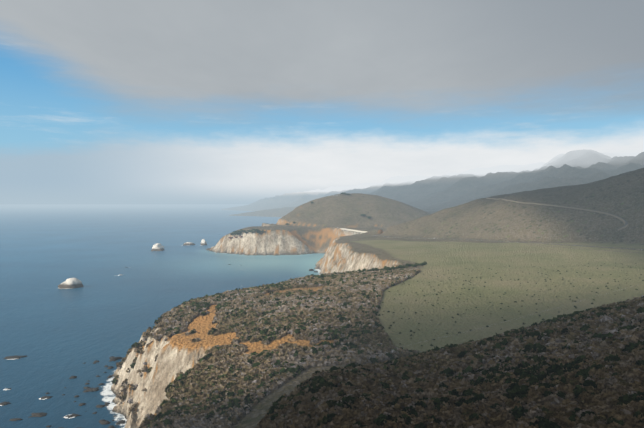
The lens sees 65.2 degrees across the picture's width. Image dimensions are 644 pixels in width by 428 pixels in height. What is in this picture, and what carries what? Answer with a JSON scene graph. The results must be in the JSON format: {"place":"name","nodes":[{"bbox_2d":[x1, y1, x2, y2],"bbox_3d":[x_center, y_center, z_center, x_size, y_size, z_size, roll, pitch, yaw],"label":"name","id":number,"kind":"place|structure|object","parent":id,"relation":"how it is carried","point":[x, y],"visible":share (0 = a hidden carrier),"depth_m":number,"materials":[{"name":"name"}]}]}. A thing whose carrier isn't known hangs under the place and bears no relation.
{"place":"outdoors","nodes":[
{"label":"outdoors","id":0,"kind":"place"},
{"bbox_2d":[0,204,324,427],"bbox_3d":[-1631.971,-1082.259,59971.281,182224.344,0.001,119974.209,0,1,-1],"label":"sea","id":1,"kind":"structure","parent":0,"point":[53,333],"depth_m":1141.50,"materials":[{"name":"blue liquid"}]},
{"bbox_2d":[3,355,25,358],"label":"shore rock","id":2,"kind":"object","parent":1,"relation":"in","point":[13,357],"visible":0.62,"depth_m":575.45,"materials":[{"name":"grey stone"}]},
{"bbox_2d":[28,412,46,417],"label":"shore rock","id":3,"kind":"object","parent":1,"relation":"in","point":[41,414],"visible":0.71,"depth_m":419.44,"materials":[{"name":"grey stone"}]},
{"bbox_2d":[58,278,83,288],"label":"sea stack","id":4,"kind":"object","parent":1,"relation":"in","point":[71,283],"visible":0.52,"depth_m":1050.21,"materials":[{"name":"grey stone"}]},
{"bbox_2d":[64,414,80,417],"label":"shore rock","id":5,"kind":"object","parent":1,"relation":"in","point":[73,415],"visible":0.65,"depth_m":418.06,"materials":[{"name":"grey stone"}]},
{"bbox_2d":[109,357,122,361],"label":"shore rock","id":6,"kind":"object","parent":1,"relation":"in","point":[114,358],"visible":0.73,"depth_m":569.25,"materials":[{"name":"grey stone"}]},
{"bbox_2d":[151,243,163,250],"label":"sea stack","id":7,"kind":"object","parent":1,"relation":"in","point":[157,247],"visible":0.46,"depth_m":1876.81,"materials":[{"name":"grey stone"}]},
{"bbox_2d":[183,242,194,245],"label":"rock","id":8,"kind":"object","parent":1,"relation":"in","point":[188,243],"visible":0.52,"depth_m":2128.95,"materials":[{"name":"grey stone"}]},
{"bbox_2d":[200,239,206,244],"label":"sea stack","id":9,"kind":"object","parent":1,"relation":"in","point":[203,242],"visible":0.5,"depth_m":2131.10,"materials":[{"name":"grey stone"}]},
{"bbox_2d":[0,0,643,203],"label":"sky","id":10,"kind":"structure","parent":0,"point":[102,101],"materials":[{"name":"grey"}]},
{"bbox_2d":[111,149,643,427],"bbox_3d":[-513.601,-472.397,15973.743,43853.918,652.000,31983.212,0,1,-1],"label":"terrain","id":11,"kind":"structure","parent":0,"point":[406,211],"depth_m":969.54,"materials":[{"name":"green plant"}]},
{"bbox_2d":[272,261,426,283],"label":"rim hedge","id":12,"kind":"object","parent":11,"relation":"on","point":[396,267],"visible":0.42,"depth_m":723.46,"materials":[{"name":"green plant"}]},
{"bbox_2d":[340,228,365,235],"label":"bridge","id":13,"kind":"structure","parent":11,"relation":"on","point":[350,230],"depth_m":1760.23,"materials":[{"name":"beige concrete"}]},
{"bbox_2d":[111,262,643,427],"bbox_3d":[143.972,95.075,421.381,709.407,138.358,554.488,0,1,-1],"label":"scrub","id":14,"kind":"object","parent":11,"relation":"on","point":[221,386],"visible":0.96,"depth_m":309.33,"materials":[{"name":"green plant"}]},
{"bbox_2d":[254,339,643,427],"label":"scrub","id":15,"kind":"object","parent":11,"relation":"on","point":[606,387],"visible":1,"depth_m":109.25,"materials":[{"name":"green plant"}]},
{"bbox_2d":[372,235,642,249],"bbox_3d":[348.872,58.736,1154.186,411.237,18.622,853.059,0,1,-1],"label":"highway","id":16,"kind":"structure","parent":11,"relation":"on","point":[525,242],"depth_m":979.34,"materials":[{"name":"grey asphalt"}]},
{"bbox_2d":[397,285,637,347],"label":"pasture fence","id":17,"kind":"object","parent":11,"relation":"on","point":[525,316],"visible":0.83,"depth_m":404.44,"materials":[{"name":"brown wood"}]},
{"bbox_2d":[473,196,627,230],"bbox_3d":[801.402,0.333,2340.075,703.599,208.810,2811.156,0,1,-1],"label":"road","id":18,"kind":"structure","parent":0,"point":[624,221],"depth_m":1059.24,"materials":[{"name":"grey asphalt"}]}
]}

